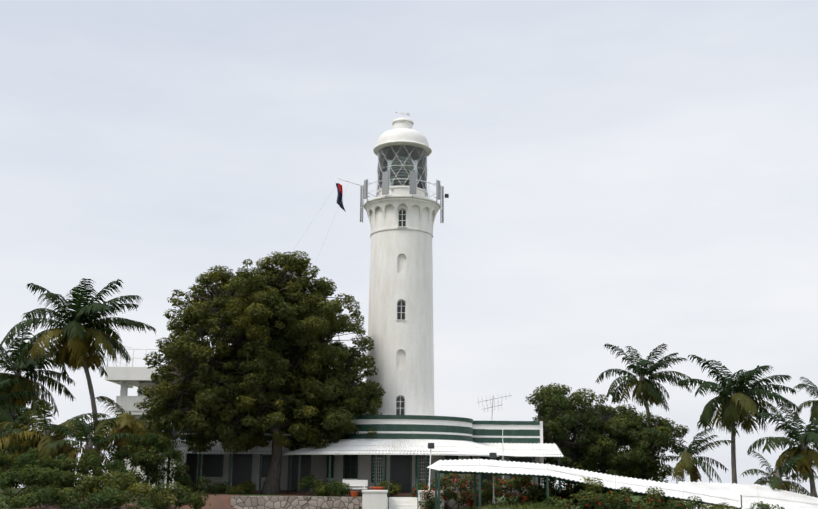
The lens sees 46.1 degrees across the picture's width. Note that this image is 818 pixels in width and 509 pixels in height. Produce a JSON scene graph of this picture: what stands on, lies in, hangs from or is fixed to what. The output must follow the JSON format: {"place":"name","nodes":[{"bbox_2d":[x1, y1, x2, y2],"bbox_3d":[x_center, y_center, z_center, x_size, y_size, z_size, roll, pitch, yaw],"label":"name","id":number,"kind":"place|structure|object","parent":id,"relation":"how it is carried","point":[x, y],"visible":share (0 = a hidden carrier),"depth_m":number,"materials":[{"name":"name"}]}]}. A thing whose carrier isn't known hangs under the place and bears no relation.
{"place":"outdoors","nodes":[
{"label":"outdoors","id":0,"kind":"place"},
{"bbox_2d":[20,494,240,508],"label":"laterite path","id":1,"kind":"structure","parent":0,"point":[223,501],"depth_m":47.81,"materials":[{"name":"brown soil"}]},
{"bbox_2d":[0,487,669,508],"bbox_3d":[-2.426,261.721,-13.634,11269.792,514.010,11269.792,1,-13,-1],"label":"ground","id":2,"kind":"structure","parent":0,"point":[250,494],"depth_m":51.48,"materials":[{"name":"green plant"}]},
{"bbox_2d":[0,379,41,433],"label":"palm tree","id":3,"kind":"object","parent":2,"relation":"on","point":[5,416],"visible":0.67,"depth_m":58.82,"materials":[{"name":"green"}]},
{"bbox_2d":[0,414,43,475],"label":"palm tree","id":4,"kind":"object","parent":2,"relation":"on","point":[9,431],"visible":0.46,"depth_m":52.37,"materials":[{"name":"green"}]},
{"bbox_2d":[0,447,76,493],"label":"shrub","id":5,"kind":"object","parent":2,"relation":"on","point":[30,458],"visible":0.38,"depth_m":47.85,"materials":[{"name":"green plant"}]},
{"bbox_2d":[0,398,76,488],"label":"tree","id":6,"kind":"object","parent":2,"relation":"on","point":[24,422],"visible":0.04,"depth_m":67.72,"materials":[{"name":"green plant"}]},
{"bbox_2d":[0,327,82,488],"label":"palm tree","id":7,"kind":"object","parent":2,"relation":"on","point":[28,383],"visible":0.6,"depth_m":62.54,"materials":[{"name":"green"}]},
{"bbox_2d":[0,399,109,471],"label":"palm tree","id":8,"kind":"object","parent":2,"relation":"on","point":[41,442],"visible":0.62,"depth_m":52.77,"materials":[{"name":"green"}]},
{"bbox_2d":[0,464,111,508],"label":"shrub","id":9,"kind":"object","parent":2,"relation":"on","point":[29,476],"visible":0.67,"depth_m":43.05,"materials":[{"name":"green plant"}]},
{"bbox_2d":[0,278,155,475],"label":"palm tree","id":10,"kind":"object","parent":2,"relation":"on","point":[74,347],"visible":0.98,"depth_m":57.04,"materials":[{"name":"green"}]},
{"bbox_2d":[9,485,153,508],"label":"shrub","id":11,"kind":"object","parent":2,"relation":"on","point":[107,499],"visible":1,"depth_m":39.77,"materials":[{"name":"green plant"}]},
{"bbox_2d":[21,451,146,493],"bbox_3d":[-16.535,11.039,48.283,6.274,2.402,2.720,1,-13,-1],"label":"shrub","id":12,"kind":"object","parent":2,"relation":"on","point":[73,466],"visible":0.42,"depth_m":47.86,"materials":[{"name":"green plant"}]},
{"bbox_2d":[44,417,138,476],"bbox_3d":[-16.898,10.701,50.476,4.876,4.308,4.447,10,-16,-35],"label":"palm tree","id":13,"kind":"object","parent":2,"relation":"on","point":[90,440],"visible":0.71,"depth_m":50.38,"materials":[{"name":"green"}]},
{"bbox_2d":[59,470,176,508],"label":"shrub","id":14,"kind":"object","parent":2,"relation":"on","point":[122,482],"visible":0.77,"depth_m":43.00,"materials":[{"name":"green plant"}]},
{"bbox_2d":[76,396,181,487],"bbox_3d":[-15.888,10.943,55.101,6.497,5.911,6.503,1,-13,-1],"label":"palm tree","id":15,"kind":"object","parent":2,"relation":"on","point":[129,423],"visible":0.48,"depth_m":54.59,"materials":[{"name":"green plant"}]},
{"bbox_2d":[105,345,177,487],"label":"building","id":16,"kind":"structure","parent":2,"relation":"on","point":[126,378],"depth_m":72.52,"materials":[{"name":"white paint"}]},
{"bbox_2d":[97,431,191,487],"bbox_3d":[-14.323,11.396,52.348,4.999,3.481,2.762,1,-13,-1],"label":"shrub","id":17,"kind":"object","parent":2,"relation":"on","point":[153,440],"visible":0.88,"depth_m":52.01,"materials":[{"name":"green plant"}]},
{"bbox_2d":[126,436,184,486],"bbox_3d":[-14.589,12.206,56.336,3.730,4.021,4.299,-9,-16,35],"label":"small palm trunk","id":18,"kind":"object","parent":2,"relation":"on","point":[135,466],"visible":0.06,"depth_m":56.32,"materials":[{"name":"green"}]},
{"bbox_2d":[144,482,208,508],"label":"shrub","id":19,"kind":"object","parent":2,"relation":"on","point":[186,498],"visible":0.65,"depth_m":44.83,"materials":[{"name":"green plant"}]},
{"bbox_2d":[176,475,229,492],"bbox_3d":[-11.566,12.904,53.624,3.066,1.156,2.247,1,-13,-1],"label":"shrub","id":20,"kind":"object","parent":2,"relation":"on","point":[219,487],"visible":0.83,"depth_m":53.31,"materials":[{"name":"green plant"}]},
{"bbox_2d":[225,480,256,494],"bbox_3d":[-9.309,13.066,53.641,1.794,0.909,1.264,9,-15,-32],"label":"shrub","id":21,"kind":"object","parent":2,"relation":"on","point":[246,486],"visible":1,"depth_m":53.56,"materials":[{"name":"green plant"}]},
{"bbox_2d":[134,250,385,494],"bbox_3d":[-8.574,6.978,55.900,14.302,14.475,11.346,1,-13,-1],"label":"tree","id":22,"kind":"object","parent":2,"relation":"on","point":[275,362],"visible":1,"depth_m":54.07,"materials":[{"name":"green plant"}]},
{"bbox_2d":[0,490,567,508],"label":"grass tufts","id":23,"kind":"object","parent":2,"relation":"on","point":[524,506],"visible":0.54,"depth_m":42.92,"materials":[{"name":"green plant"}]},
{"bbox_2d":[297,474,325,495],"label":"shrub stems","id":24,"kind":"object","parent":2,"relation":"on","point":[307,482],"visible":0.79,"depth_m":52.17,"materials":[{"name":"green plant"}]},
{"bbox_2d":[315,480,351,496],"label":"shrub stems","id":25,"kind":"object","parent":2,"relation":"on","point":[339,489],"visible":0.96,"depth_m":51.00,"materials":[{"name":"green plant"}]},
{"bbox_2d":[350,491,358,496],"bbox_3d":[-2.814,12.364,49.546,0.432,0.290,0.432,1,-13,-1],"label":"flower pot","id":26,"kind":"object","parent":2,"relation":"on","point":[354,493],"visible":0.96,"depth_m":49.41,"materials":[{"name":"orange ceramic"}]},
{"bbox_2d":[342,480,367,495],"bbox_3d":[-2.902,12.529,51.553,1.360,0.860,0.470,1,-13,-1],"label":"bench","id":27,"kind":"object","parent":2,"relation":"on","point":[364,483],"visible":0.67,"depth_m":51.77,"materials":[{"name":"white paint"}]},
{"bbox_2d":[157,415,562,496],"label":"keepers house","id":28,"kind":"structure","parent":2,"relation":"on","point":[395,449],"depth_m":55.89,"materials":[{"name":"white paint"}]},
{"bbox_2d":[230,478,499,508],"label":"retaining wall","id":29,"kind":"structure","parent":2,"relation":"on","point":[374,499],"depth_m":48.34,"materials":[{"name":"stone"}]},
{"bbox_2d":[370,487,384,489],"bbox_3d":[-1.663,12.445,50.377,0.778,0.522,0.778,1,-13,-1],"label":"flower pot","id":30,"kind":"object","parent":29,"relation":"on","point":[377,488],"visible":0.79,"depth_m":50.12,"materials":[{"name":"orange ceramic"}]},
{"bbox_2d":[292,112,448,415],"bbox_3d":[-3.545,2.703,60.660,12.120,25.018,5.151,1,-13,-1],"label":"lighthouse","id":31,"kind":"object","parent":2,"relation":"on","point":[402,210],"visible":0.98,"depth_m":59.58,"materials":[{"name":"paint"}]},
{"bbox_2d":[336,183,345,211],"bbox_3d":[-4.349,-3.640,61.259,0.711,1.988,0.200,1,-13,-1],"label":"flag","id":32,"kind":"object","parent":31,"relation":"attached to","point":[340,194],"visible":1,"depth_m":61.29,"materials":[{"name":"fabric"}]},
{"bbox_2d":[376,480,402,496],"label":"shrub stems","id":33,"kind":"object","parent":2,"relation":"on","point":[394,489],"visible":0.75,"depth_m":50.72,"materials":[{"name":"green plant"}]},
{"bbox_2d":[410,481,430,496],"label":"shrub stems","id":34,"kind":"object","parent":2,"relation":"on","point":[421,486],"visible":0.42,"depth_m":50.36,"materials":[{"name":"green plant"}]},
{"bbox_2d":[428,443,433,489],"bbox_3d":[1.134,11.149,49.667,0.341,2.781,0.238,1,-13,-1],"label":"floodlight post","id":35,"kind":"object","parent":2,"relation":"on","point":[430,446],"visible":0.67,"depth_m":49.82,"materials":[{"name":"white metal"}]},
{"bbox_2d":[417,473,492,508],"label":"red shrub stems","id":36,"kind":"object","parent":2,"relation":"on","point":[462,484],"visible":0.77,"depth_m":46.97,"materials":[{"name":"green plant"}]},
{"bbox_2d":[489,453,496,502],"bbox_3d":[4.053,10.784,46.234,0.340,2.456,0.238,1,-13,-1],"label":"floodlight post","id":37,"kind":"object","parent":2,"relation":"on","point":[492,456],"visible":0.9,"depth_m":46.34,"materials":[{"name":"white metal"}]},
{"bbox_2d":[477,393,518,496],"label":"aerials","id":38,"kind":"object","parent":2,"relation":"on","point":[502,429],"visible":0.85,"depth_m":62.86,"materials":[{"name":"silver metal"}]},
{"bbox_2d":[471,474,550,504],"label":"red shrub stems","id":39,"kind":"object","parent":2,"relation":"on","point":[517,483],"visible":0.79,"depth_m":47.09,"materials":[{"name":"green plant"}]},
{"bbox_2d":[526,478,561,503],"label":"tall shrub stems","id":40,"kind":"object","parent":2,"relation":"on","point":[532,489],"visible":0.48,"depth_m":46.06,"materials":[{"name":"green plant"}]},
{"bbox_2d":[516,482,613,508],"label":"hedge stems","id":41,"kind":"object","parent":2,"relation":"on","point":[568,491],"visible":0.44,"depth_m":45.38,"materials":[{"name":"green plant"}]},
{"bbox_2d":[427,459,741,508],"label":"covered walkway","id":42,"kind":"structure","parent":2,"relation":"on","point":[475,467],"depth_m":44.73,"materials":[{"name":"white paint"}]},
{"bbox_2d":[570,476,606,508],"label":"tall shrub stems","id":43,"kind":"object","parent":2,"relation":"on","point":[596,487],"visible":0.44,"depth_m":43.95,"materials":[{"name":"green plant"}]},
{"bbox_2d":[531,489,675,508],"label":"hedge stems","id":44,"kind":"object","parent":2,"relation":"on","point":[583,500],"visible":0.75,"depth_m":42.77,"materials":[{"name":"green plant"}]},
{"bbox_2d":[525,383,689,495],"bbox_3d":[12.442,12.332,62.088,11.771,8.099,6.303,1,-13,-1],"label":"tree","id":45,"kind":"object","parent":2,"relation":"on","point":[596,447],"visible":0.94,"depth_m":60.91,"materials":[{"name":"green plant"}]},
{"bbox_2d":[581,486,674,508],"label":"hedge stems","id":46,"kind":"object","parent":2,"relation":"on","point":[625,489],"visible":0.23,"depth_m":44.04,"materials":[{"name":"green plant"}]},
{"bbox_2d":[595,343,693,479],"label":"palm tree","id":47,"kind":"object","parent":2,"relation":"on","point":[645,390],"visible":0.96,"depth_m":67.59,"materials":[{"name":"green"}]},
{"bbox_2d":[636,490,685,508],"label":"tall shrub stems","id":48,"kind":"object","parent":2,"relation":"on","point":[657,497],"visible":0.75,"depth_m":43.08,"materials":[{"name":"green plant"}]},
{"bbox_2d":[647,423,734,482],"bbox_3d":[17.376,12.709,58.972,4.932,4.756,4.628,8,-15,-29],"label":"palm tree","id":49,"kind":"object","parent":2,"relation":"on","point":[687,461],"visible":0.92,"depth_m":58.78,"materials":[{"name":"green"}]},
{"bbox_2d":[661,496,730,508],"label":"hedge stems","id":50,"kind":"object","parent":2,"relation":"on","point":[688,504],"visible":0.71,"depth_m":43.48,"materials":[{"name":"green plant"}]},
{"bbox_2d":[699,503,735,508],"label":"tall shrub stems","id":51,"kind":"object","parent":2,"relation":"on","point":[714,506],"visible":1,"depth_m":42.15,"materials":[{"name":"green plant"}]},
{"bbox_2d":[676,355,800,483],"bbox_3d":[20.880,11.024,61.466,7.316,9.208,7.397,-7,-15,31],"label":"palm tree","id":52,"kind":"object","parent":2,"relation":"on","point":[736,402],"visible":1,"depth_m":61.12,"materials":[{"name":"green"}]},
{"bbox_2d":[677,481,817,508],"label":"roof","id":53,"kind":"structure","parent":2,"relation":"on","point":[756,493],"depth_m":51.57,"materials":[{"name":"white paint"}]},
{"bbox_2d":[745,501,783,508],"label":"hedge stems","id":54,"kind":"object","parent":2,"relation":"on","point":[762,505],"visible":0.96,"depth_m":42.40,"materials":[{"name":"green plant"}]},
{"bbox_2d":[742,450,817,495],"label":"palm tree","id":55,"kind":"object","parent":2,"relation":"on","point":[776,481],"visible":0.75,"depth_m":54.70,"materials":[{"name":"green"}]},
{"bbox_2d":[747,402,817,497],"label":"palm tree","id":56,"kind":"object","parent":2,"relation":"on","point":[806,439],"visible":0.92,"depth_m":57.15,"materials":[{"name":"green"}]},
{"bbox_2d":[793,377,817,422],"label":"palm tree","id":57,"kind":"object","parent":2,"relation":"on","point":[814,412],"visible":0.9,"depth_m":72.15,"materials":[{"name":"green"}]},
{"bbox_2d":[0,0,817,494],"label":"sky","id":58,"kind":"structure","parent":0,"point":[642,175],"materials":[{"name":"white"}]}
]}

